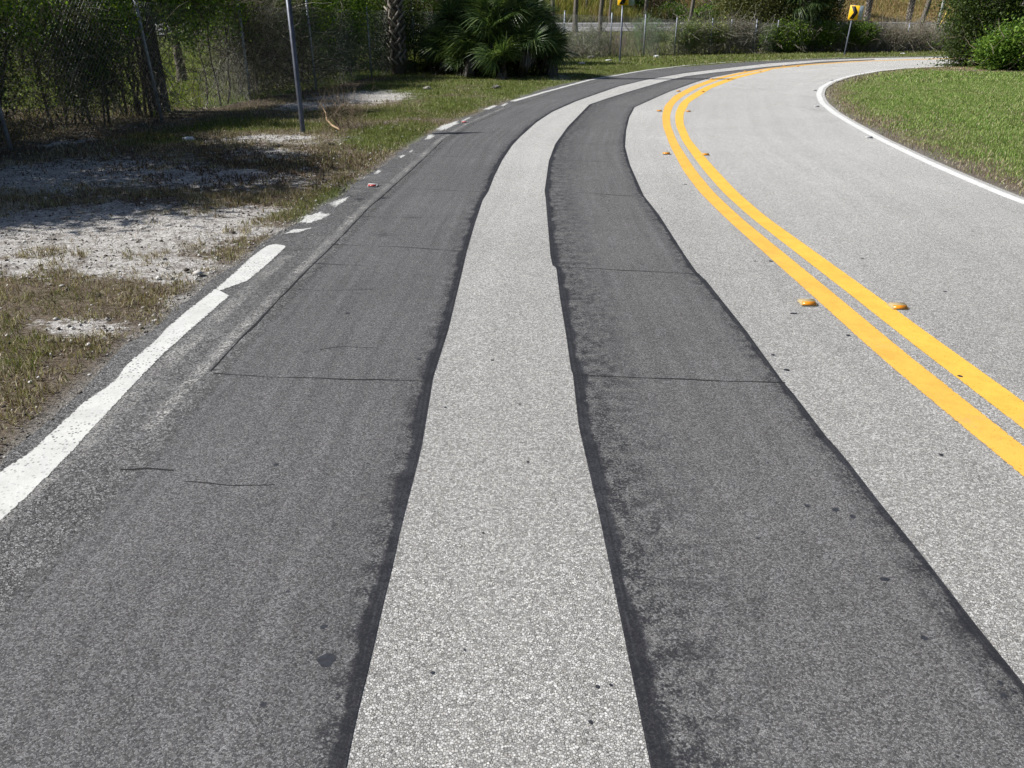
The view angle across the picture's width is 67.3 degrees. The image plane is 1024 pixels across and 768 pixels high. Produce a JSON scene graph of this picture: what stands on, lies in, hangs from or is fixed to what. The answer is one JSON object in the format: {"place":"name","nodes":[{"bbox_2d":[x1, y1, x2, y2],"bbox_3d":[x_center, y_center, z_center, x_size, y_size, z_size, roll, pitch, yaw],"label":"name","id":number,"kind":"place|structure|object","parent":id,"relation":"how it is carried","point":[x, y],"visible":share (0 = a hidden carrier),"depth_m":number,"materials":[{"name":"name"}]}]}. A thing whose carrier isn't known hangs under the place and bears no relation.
{"place":"outdoors","nodes":[
{"label":"outdoors","id":0,"kind":"place"},
{"bbox_2d":[0,186,342,452],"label":"verge grass","id":1,"kind":"structure","parent":0,"point":[29,357],"depth_m":5.28,"materials":[{"name":"green plant"}]},
{"bbox_2d":[1,43,423,117],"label":"field grass","id":2,"kind":"structure","parent":0,"point":[190,84],"depth_m":20.97,"materials":[{"name":"green plant"}]},
{"bbox_2d":[0,103,477,192],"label":"verge grass","id":3,"kind":"structure","parent":0,"point":[422,114],"depth_m":11.84,"materials":[{"name":"green plant"}]},
{"bbox_2d":[2,22,945,34],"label":"highway","id":4,"kind":"structure","parent":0,"point":[606,29],"depth_m":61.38,"materials":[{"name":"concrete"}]},
{"bbox_2d":[0,56,952,626],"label":"road shoulder","id":5,"kind":"object","parent":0,"point":[42,520],"visible":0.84,"depth_m":3.88},
{"bbox_2d":[0,289,228,519],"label":"white line","id":6,"kind":"object","parent":5,"relation":"on","point":[21,479],"visible":1,"depth_m":3.49,"materials":[{"name":"paint"}]},
{"bbox_2d":[216,244,284,289],"bbox_3d":[-1.917,-0.886,5.724,0.200,0.001,1.204,0,25,0],"label":"white line","id":7,"kind":"object","parent":5,"relation":"on","point":[255,263],"visible":1,"depth_m":5.71,"materials":[{"name":"paint"}]},
{"bbox_2d":[285,227,314,233],"bbox_3d":[-1.861,-1.332,6.667,0.151,0.001,0.324,13,28,25],"label":"white line","id":8,"kind":"object","parent":5,"relation":"on","point":[295,230],"visible":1,"depth_m":6.66,"materials":[{"name":"paint"}]},
{"bbox_2d":[300,212,328,222],"bbox_3d":[-1.817,-1.545,7.117,0.256,0.001,0.566,0,25,0],"label":"white line","id":9,"kind":"object","parent":5,"relation":"on","point":[314,218],"visible":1,"depth_m":7.10,"materials":[{"name":"paint"}]},
{"bbox_2d":[149,109,499,428],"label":"seam dust","id":10,"kind":"object","parent":5,"relation":"on","point":[238,335],"visible":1,"depth_m":4.19,"materials":[{"name":"grey sand"}]},
{"bbox_2d":[328,197,347,206],"bbox_3d":[-1.758,-1.841,7.743,0.184,0.001,0.699,3,26,7],"label":"white line","id":11,"kind":"object","parent":5,"relation":"on","point":[339,202],"visible":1,"depth_m":7.69,"materials":[{"name":"paint"}]},
{"bbox_2d":[368,183,377,186],"bbox_3d":[-1.528,-2.188,8.440,0.100,0.021,0.100,1,25,3],"label":"pavement marker","id":12,"kind":"object","parent":5,"relation":"on","point":[373,184],"visible":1,"depth_m":8.41,"materials":[{"name":"red plastic"}]},
{"bbox_2d":[436,120,458,130],"bbox_3d":[-1.104,-4.478,13.319,0.267,0.001,1.734,4,26,9],"label":"white line","id":13,"kind":"object","parent":5,"relation":"on","point":[442,127],"visible":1,"depth_m":13.19,"materials":[{"name":"paint"}]},
{"bbox_2d":[0,0,1023,464],"bbox_3d":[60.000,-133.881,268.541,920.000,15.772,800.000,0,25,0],"label":"ground","id":14,"kind":"structure","parent":0,"point":[74,230],"depth_m":7.51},
{"bbox_2d":[4,54,50,119],"bbox_3d":[-9.364,-4.558,10.533,3.206,2.745,8.991,0,25,0],"label":"dark thicket","id":15,"kind":"object","parent":14,"relation":"on","point":[16,95],"visible":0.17,"depth_m":13.71,"materials":[{"name":"green plant"}]},
{"bbox_2d":[0,0,94,136],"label":"leafy vine","id":16,"kind":"object","parent":14,"relation":"on","point":[7,7],"visible":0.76,"depth_m":10.98,"materials":[{"name":"green plant"}]},
{"bbox_2d":[0,0,101,148],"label":"vine tangle","id":17,"kind":"object","parent":14,"relation":"on","point":[4,78],"visible":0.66,"depth_m":11.37,"materials":[{"name":"green plant"}]},
{"bbox_2d":[0,0,192,139],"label":"vine tangle","id":18,"kind":"object","parent":14,"relation":"on","point":[76,13],"visible":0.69,"depth_m":12.22,"materials":[{"name":"green plant"}]},
{"bbox_2d":[71,0,175,129],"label":"leafy vine","id":19,"kind":"object","parent":14,"relation":"on","point":[121,4],"visible":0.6,"depth_m":12.60,"materials":[{"name":"green plant"}]},
{"bbox_2d":[50,0,225,122],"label":"vine tangle","id":20,"kind":"object","parent":14,"relation":"on","point":[147,78],"visible":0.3,"depth_m":13.92,"materials":[{"name":"green plant"}]},
{"bbox_2d":[137,7,169,111],"bbox_3d":[-6.928,-7.379,14.173,2.886,4.542,2.566,7,26,14],"label":"cabbage palm","id":21,"kind":"object","parent":14,"relation":"on","point":[153,63],"visible":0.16,"depth_m":14.55,"materials":[{"name":"brown plant"}]},
{"bbox_2d":[158,12,187,81],"bbox_3d":[-9.632,-11.079,21.401,4.599,5.168,3.965,0,25,0],"label":"evergreen tree","id":22,"kind":"object","parent":14,"relation":"on","point":[174,53],"visible":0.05,"depth_m":22.06,"materials":[{"name":"brown plant"}]},
{"bbox_2d":[145,0,227,112],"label":"leafy vine","id":23,"kind":"object","parent":14,"relation":"on","point":[186,23],"visible":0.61,"depth_m":14.71,"materials":[{"name":"green plant"}]},
{"bbox_2d":[0,123,392,232],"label":"leaf litter","id":24,"kind":"object","parent":14,"relation":"on","point":[202,164],"visible":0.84,"depth_m":9.53,"materials":[{"name":"brown plant"}]},
{"bbox_2d":[0,117,422,462],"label":"pebbles","id":25,"kind":"object","parent":14,"relation":"on","point":[197,272],"visible":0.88,"depth_m":6.93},
{"bbox_2d":[0,120,422,397],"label":"fallen twigs","id":26,"kind":"object","parent":14,"relation":"on","point":[142,210],"visible":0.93,"depth_m":7.74,"materials":[{"name":"brown wood"}]},
{"bbox_2d":[150,0,275,111],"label":"vine tangle","id":27,"kind":"object","parent":14,"relation":"on","point":[212,27],"visible":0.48,"depth_m":15.59,"materials":[{"name":"green plant"}]},
{"bbox_2d":[159,7,276,68],"bbox_3d":[-9.819,-14.433,25.972,6.674,7.330,5.934,0,25,0],"label":"evergreen tree","id":28,"kind":"object","parent":14,"relation":"on","point":[205,43],"depth_m":26.80,"materials":[{"name":"green plant"}]},
{"bbox_2d":[190,0,263,99],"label":"leafy vine","id":29,"kind":"object","parent":14,"relation":"on","point":[237,9],"visible":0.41,"depth_m":16.38,"materials":[{"name":"green plant"}]},
{"bbox_2d":[161,0,316,101],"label":"vine tangle","id":30,"kind":"object","parent":14,"relation":"on","point":[266,17],"visible":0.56,"depth_m":17.52,"materials":[{"name":"green plant"}]},
{"bbox_2d":[266,154,277,159],"bbox_3d":[-3.147,-2.974,10.074,0.175,0.072,0.131,0,25,0],"label":"stone","id":31,"kind":"object","parent":14,"relation":"on","point":[268,156],"visible":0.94,"depth_m":10.05,"materials":[{"name":"stone"}]},
{"bbox_2d":[220,0,356,96],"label":"vine tangle","id":32,"kind":"object","parent":14,"relation":"on","point":[301,12],"visible":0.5,"depth_m":19.29,"materials":[{"name":"green plant"}]},
{"bbox_2d":[286,0,305,132],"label":"sign post","id":33,"kind":"object","parent":14,"relation":"on","point":[295,62],"visible":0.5,"depth_m":11.96,"materials":[{"name":"metal"}]},
{"bbox_2d":[299,0,354,79],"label":"leafy vine","id":34,"kind":"object","parent":14,"relation":"on","point":[324,4],"visible":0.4,"depth_m":20.19,"materials":[{"name":"green plant"}]},
{"bbox_2d":[318,101,341,130],"bbox_3d":[-3.068,-4.499,12.881,0.126,0.425,1.019,-13,28,-25],"label":"dead branch","id":35,"kind":"object","parent":14,"relation":"on","point":[335,127],"visible":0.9,"depth_m":12.69,"materials":[{"name":"brown wood"}]},
{"bbox_2d":[312,67,353,111],"bbox_3d":[-3.440,-5.702,14.977,0.927,1.000,1.268,0,25,0],"label":"dry shrub","id":36,"kind":"object","parent":14,"relation":"on","point":[326,86],"visible":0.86,"depth_m":14.94,"materials":[{"name":"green plant"}]},
{"bbox_2d":[304,80,375,127],"bbox_3d":[-2.900,-4.750,12.971,1.474,0.966,1.559,0,25,0],"label":"dry shrub","id":37,"kind":"object","parent":14,"relation":"on","point":[340,114],"visible":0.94,"depth_m":13.02,"materials":[{"name":"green plant"}]},
{"bbox_2d":[295,0,392,80],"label":"vine tangle","id":38,"kind":"object","parent":14,"relation":"on","point":[343,46],"visible":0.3,"depth_m":22.49,"materials":[{"name":"green plant"}]},
{"bbox_2d":[332,0,384,79],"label":"leafy vine","id":39,"kind":"object","parent":14,"relation":"on","point":[356,7],"visible":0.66,"depth_m":22.72,"materials":[{"name":"green plant"}]},
{"bbox_2d":[304,4,428,66],"bbox_3d":[-6.748,-16.059,29.017,7.193,7.710,6.226,0,25,0],"label":"evergreen tree","id":40,"kind":"object","parent":14,"relation":"on","point":[356,53],"depth_m":30.06,"materials":[{"name":"green plant"}]},
{"bbox_2d":[110,64,646,107],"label":"verge grass","id":41,"kind":"structure","parent":14,"relation":"on","point":[542,76],"depth_m":21.18,"materials":[{"name":"green plant"}]},
{"bbox_2d":[349,0,432,73],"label":"palm tree","id":42,"kind":"object","parent":14,"relation":"on","point":[406,7],"visible":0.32,"depth_m":25.85,"materials":[{"name":"green plant"}]},
{"bbox_2d":[384,0,406,74],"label":"cabbage palm","id":43,"kind":"object","parent":14,"relation":"on","point":[396,45],"visible":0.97,"depth_m":24.91,"materials":[{"name":"grey plant"}]},
{"bbox_2d":[405,0,439,54],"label":"evergreen tree","id":44,"kind":"object","parent":14,"relation":"on","point":[424,11],"visible":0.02,"depth_m":30.68,"materials":[{"name":"green plant"}]},
{"bbox_2d":[404,19,455,72],"bbox_3d":[-2.627,-11.545,26.555,2.934,2.098,2.558,0,25,0],"label":"palmetto clump","id":45,"kind":"object","parent":14,"relation":"on","point":[426,68],"visible":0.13,"depth_m":26.31,"materials":[{"name":"green plant"}]},
{"bbox_2d":[412,0,508,75],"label":"palmetto clump","id":46,"kind":"object","parent":14,"relation":"on","point":[448,15],"visible":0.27,"depth_m":24.90,"materials":[{"name":"green plant"}]},
{"bbox_2d":[0,0,945,150],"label":"chain link fence","id":47,"kind":"object","parent":14,"relation":"on","point":[7,133],"visible":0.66,"depth_m":15.76,"materials":[{"name":"silver metal"}]},
{"bbox_2d":[1,0,953,22],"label":"embankment reeds","id":48,"kind":"object","parent":14,"relation":"on","point":[566,6],"visible":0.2,"depth_m":75.01,"materials":[{"name":"yellow plant"}]},
{"bbox_2d":[409,0,545,63],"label":"dark thicket","id":49,"kind":"object","parent":14,"relation":"on","point":[428,10],"visible":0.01,"depth_m":27.57,"materials":[{"name":"green plant"}]},
{"bbox_2d":[437,0,584,79],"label":"palmetto clump","id":50,"kind":"object","parent":14,"relation":"on","point":[527,35],"visible":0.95,"depth_m":23.53,"materials":[{"name":"green plant"}]},
{"bbox_2d":[551,0,554,23],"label":"pine tree","id":51,"kind":"object","parent":14,"relation":"on","point":[553,2],"visible":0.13,"depth_m":43.90,"materials":[{"name":"brown plant"}]},
{"bbox_2d":[572,0,578,32],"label":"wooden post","id":52,"kind":"object","parent":14,"relation":"on","point":[575,11],"visible":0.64,"depth_m":52.28,"materials":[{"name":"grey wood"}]},
{"bbox_2d":[562,40,596,58],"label":"bush","id":53,"kind":"object","parent":14,"relation":"on","point":[579,50],"visible":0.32,"depth_m":36.54,"materials":[{"name":"green plant"}]},
{"bbox_2d":[561,11,621,56],"bbox_3d":[3.603,-17.233,37.907,3.741,2.214,3.307,4,26,9],"label":"bush","id":54,"kind":"object","parent":14,"relation":"on","point":[588,41],"visible":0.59,"depth_m":37.79,"materials":[{"name":"green plant"}]},
{"bbox_2d":[597,0,603,37],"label":"pine tree","id":55,"kind":"object","parent":14,"relation":"on","point":[600,14],"visible":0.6,"depth_m":50.36,"materials":[{"name":"brown plant"}]},
{"bbox_2d":[608,0,611,22],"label":"pine tree","id":56,"kind":"object","parent":14,"relation":"on","point":[610,6],"visible":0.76,"depth_m":70.11,"materials":[{"name":"plant"}]},
{"bbox_2d":[592,22,635,55],"bbox_3d":[5.028,-17.636,39.342,2.817,1.649,2.614,0,25,0],"label":"bush","id":57,"kind":"object","parent":14,"relation":"on","point":[616,41],"visible":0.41,"depth_m":39.22,"materials":[{"name":"green plant"}]},
{"bbox_2d":[617,0,634,60],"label":"chevron sign","id":58,"kind":"object","parent":14,"relation":"on","point":[622,3],"visible":0.95,"depth_m":33.25,"materials":[{"name":"metal"}]},
{"bbox_2d":[607,0,653,14],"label":"embankment bush","id":59,"kind":"object","parent":14,"relation":"on","point":[637,2],"visible":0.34,"depth_m":74.75,"materials":[{"name":"green plant"}]},
{"bbox_2d":[641,0,648,34],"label":"pine tree","id":60,"kind":"object","parent":14,"relation":"on","point":[645,5],"visible":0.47,"depth_m":51.20,"materials":[{"name":"brown plant"}]},
{"bbox_2d":[619,6,679,55],"bbox_3d":[7.048,-18.147,39.514,3.306,2.482,3.166,0,25,0],"label":"bush","id":61,"kind":"object","parent":14,"relation":"on","point":[640,34],"visible":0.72,"depth_m":39.43,"materials":[{"name":"green plant"}]},
{"bbox_2d":[650,0,689,21],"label":"embankment bush","id":62,"kind":"object","parent":14,"relation":"on","point":[678,9],"visible":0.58,"depth_m":75.04,"materials":[{"name":"green plant"}]},
{"bbox_2d":[648,0,696,12],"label":"embankment bush","id":63,"kind":"object","parent":14,"relation":"on","point":[661,1],"visible":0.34,"depth_m":76.30,"materials":[{"name":"green plant"}]},
{"bbox_2d":[660,8,717,54],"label":"bush","id":64,"kind":"object","parent":14,"relation":"on","point":[694,37],"visible":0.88,"depth_m":40.39,"materials":[{"name":"green plant"}]},
{"bbox_2d":[688,0,694,22],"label":"pine tree","id":65,"kind":"object","parent":14,"relation":"on","point":[692,8],"visible":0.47,"depth_m":53.90,"materials":[{"name":"plant"}]},
{"bbox_2d":[672,0,726,24],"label":"embankment bush","id":66,"kind":"object","parent":14,"relation":"on","point":[697,13],"visible":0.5,"depth_m":66.13,"materials":[{"name":"green plant"}]},
{"bbox_2d":[690,0,721,8],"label":"embankment bush","id":67,"kind":"object","parent":14,"relation":"on","point":[706,1],"visible":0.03,"depth_m":75.13,"materials":[{"name":"green plant"}]},
{"bbox_2d":[677,8,747,53],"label":"bush","id":68,"kind":"object","parent":14,"relation":"on","point":[725,34],"visible":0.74,"depth_m":40.78,"materials":[{"name":"green plant"}]},
{"bbox_2d":[702,0,757,17],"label":"embankment bush","id":69,"kind":"object","parent":14,"relation":"on","point":[723,5],"depth_m":71.58,"materials":[{"name":"green plant"}]},
{"bbox_2d":[703,2,774,53],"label":"bush","id":70,"kind":"object","parent":14,"relation":"on","point":[747,36],"visible":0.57,"depth_m":41.39,"materials":[{"name":"green plant"}]},
{"bbox_2d":[560,41,963,65],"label":"verge grass","id":71,"kind":"structure","parent":14,"relation":"on","point":[670,55],"depth_m":37.48,"materials":[{"name":"green plant"}]},
{"bbox_2d":[704,0,835,52],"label":"olive tree","id":72,"kind":"object","parent":14,"relation":"on","point":[766,8],"visible":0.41,"depth_m":42.76,"materials":[{"name":"green plant"}]},
{"bbox_2d":[755,11,821,52],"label":"hedge shrub","id":73,"kind":"object","parent":14,"relation":"on","point":[788,34],"visible":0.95,"depth_m":41.99,"materials":[{"name":"green plant"}]},
{"bbox_2d":[742,9,857,50],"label":"dark thicket","id":74,"kind":"object","parent":14,"relation":"on","point":[792,23],"visible":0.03,"depth_m":43.52,"materials":[{"name":"green plant"}]},
{"bbox_2d":[777,0,832,51],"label":"cabbage palm","id":75,"kind":"object","parent":14,"relation":"on","point":[814,4],"visible":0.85,"depth_m":41.90,"materials":[{"name":"green plant"}]},
{"bbox_2d":[772,0,854,50],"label":"olive tree","id":76,"kind":"object","parent":14,"relation":"on","point":[835,4],"visible":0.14,"depth_m":43.33,"materials":[{"name":"green plant"}]},
{"bbox_2d":[801,16,853,52],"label":"hedge shrub","id":77,"kind":"object","parent":14,"relation":"on","point":[830,32],"visible":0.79,"depth_m":42.48,"materials":[{"name":"green plant"}]},
{"bbox_2d":[844,4,863,53],"bbox_3d":[17.448,-18.058,39.376,0.612,2.485,0.364,22,33,39],"label":"chevron sign","id":78,"kind":"object","parent":14,"relation":"on","point":[855,12],"visible":0.98,"depth_m":39.02,"materials":[{"name":"metal"}]},
{"bbox_2d":[827,10,887,52],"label":"hedge shrub","id":79,"kind":"object","parent":14,"relation":"on","point":[864,33],"visible":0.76,"depth_m":43.08,"materials":[{"name":"green plant"}]},
{"bbox_2d":[863,0,872,21],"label":"cabbage palm","id":80,"kind":"object","parent":14,"relation":"on","point":[868,8],"visible":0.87,"depth_m":82.53,"materials":[{"name":"grey plant"}]},
{"bbox_2d":[827,15,918,51],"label":"dry scrub","id":81,"kind":"object","parent":14,"relation":"on","point":[895,38],"visible":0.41,"depth_m":43.86,"materials":[{"name":"brown plant"}]},
{"bbox_2d":[858,14,945,51],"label":"dry scrub","id":82,"kind":"object","parent":14,"relation":"on","point":[928,41],"visible":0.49,"depth_m":44.33,"materials":[{"name":"brown plant"}]},
{"bbox_2d":[906,0,915,20],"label":"cabbage palm","id":83,"kind":"object","parent":14,"relation":"on","point":[911,6],"visible":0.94,"depth_m":87.96,"materials":[{"name":"grey plant"}]},
{"bbox_2d":[825,80,1023,132],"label":"lawn grass","id":84,"kind":"structure","parent":14,"relation":"on","point":[990,87],"depth_m":16.59,"materials":[{"name":"green plant"}]},
{"bbox_2d":[919,0,931,22],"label":"pine tree","id":85,"kind":"object","parent":14,"relation":"on","point":[926,9],"visible":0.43,"depth_m":53.80,"materials":[{"name":"plant"}]},
{"bbox_2d":[836,65,1023,82],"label":"lawn grass","id":86,"kind":"structure","parent":14,"relation":"on","point":[913,74],"depth_m":24.78,"materials":[{"name":"green plant"}]},
{"bbox_2d":[896,13,969,50],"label":"dry scrub","id":87,"kind":"object","parent":14,"relation":"on","point":[936,49],"visible":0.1,"depth_m":45.37,"materials":[{"name":"brown plant"}]},
{"bbox_2d":[936,2,944,29],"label":"light pole","id":88,"kind":"object","parent":14,"relation":"on","point":[942,5],"visible":0.09,"depth_m":68.35,"materials":[{"name":"grey metal"}]},
{"bbox_2d":[881,129,1023,197],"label":"lawn grass","id":89,"kind":"structure","parent":14,"relation":"on","point":[998,150],"depth_m":10.87,"materials":[{"name":"green plant"}]},
{"bbox_2d":[908,0,1023,67],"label":"dark bush","id":90,"kind":"object","parent":14,"relation":"on","point":[966,17],"visible":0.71,"depth_m":29.39,"materials":[{"name":"green plant"}]},
{"bbox_2d":[920,65,1020,71],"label":"leaf litter","id":91,"kind":"object","parent":14,"relation":"on","point":[965,68],"visible":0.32,"depth_m":28.69,"materials":[{"name":"brown plant"}]},
{"bbox_2d":[961,13,1023,70],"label":"leafy bush","id":92,"kind":"object","parent":14,"relation":"on","point":[1002,47],"visible":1,"depth_m":27.31,"materials":[{"name":"green plant"}]},
{"bbox_2d":[7,57,1023,767],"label":"road","id":93,"kind":"structure","parent":0,"point":[517,599],"depth_m":3.62,"materials":[{"name":"grey asphalt"}]},
{"bbox_2d":[0,58,861,767],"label":"asphalt patch","id":94,"kind":"object","parent":93,"relation":"on","point":[160,618],"visible":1,"depth_m":2.69,"materials":[{"name":"grey asphalt"}]},
{"bbox_2d":[120,86,819,485],"bbox_3d":[2.260,-4.196,12.723,5.343,0.001,22.608,9,27,19],"label":"road joint","id":95,"kind":"object","parent":93,"relation":"on","point":[404,380],"visible":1,"depth_m":4.28,"materials":[{"name":"black asphalt"}]},
{"bbox_2d":[512,56,900,100],"bbox_3d":[32.335,-17.087,39.980,81.154,0.001,11.672,-14,29,-27],"label":"white line","id":96,"kind":"object","parent":93,"relation":"on","point":[604,77],"visible":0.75,"depth_m":22.51,"materials":[{"name":"white paint"}]},
{"bbox_2d":[545,59,1023,767],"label":"asphalt patch","id":97,"kind":"object","parent":93,"relation":"on","point":[789,637],"visible":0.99,"depth_m":2.67,"materials":[{"name":"grey asphalt"}]},
{"bbox_2d":[259,184,1006,757],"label":"tar spots","id":98,"kind":"object","parent":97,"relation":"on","point":[325,660],"visible":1,"depth_m":2.21,"materials":[{"name":"black asphalt"}]},
{"bbox_2d":[797,299,816,305],"bbox_3d":[1.896,-0.531,4.941,0.100,0.021,0.100,1,25,2],"label":"pavement marker","id":99,"kind":"object","parent":93,"relation":"on","point":[809,302],"visible":1,"depth_m":4.91,"materials":[{"name":"orange plastic"}]},
{"bbox_2d":[662,58,1023,475],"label":"yellow line","id":100,"kind":"object","parent":93,"relation":"on","point":[997,440],"visible":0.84,"depth_m":4.46,"materials":[{"name":"paint"}]},
{"bbox_2d":[675,58,1023,428],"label":"yellow line","id":101,"kind":"object","parent":93,"relation":"on","point":[1005,401],"visible":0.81,"depth_m":4.96,"materials":[{"name":"paint"}]},
{"bbox_2d":[887,302,908,308],"bbox_3d":[2.451,-0.501,4.885,0.100,0.021,0.100,1,25,2],"label":"pavement marker","id":102,"kind":"object","parent":93,"relation":"on","point":[898,305],"visible":1,"depth_m":4.86,"materials":[{"name":"orange plastic"}]},
{"bbox_2d":[816,66,1023,203],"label":"white line","id":103,"kind":"object","parent":93,"relation":"on","point":[914,155],"visible":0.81,"depth_m":10.68,"materials":[{"name":"paint"}]},
{"bbox_2d":[565,28,940,57],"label":"roadside grass","id":104,"kind":"structure","parent":0,"point":[641,54],"depth_m":43.89,"materials":[{"name":"green plant"}]}
]}

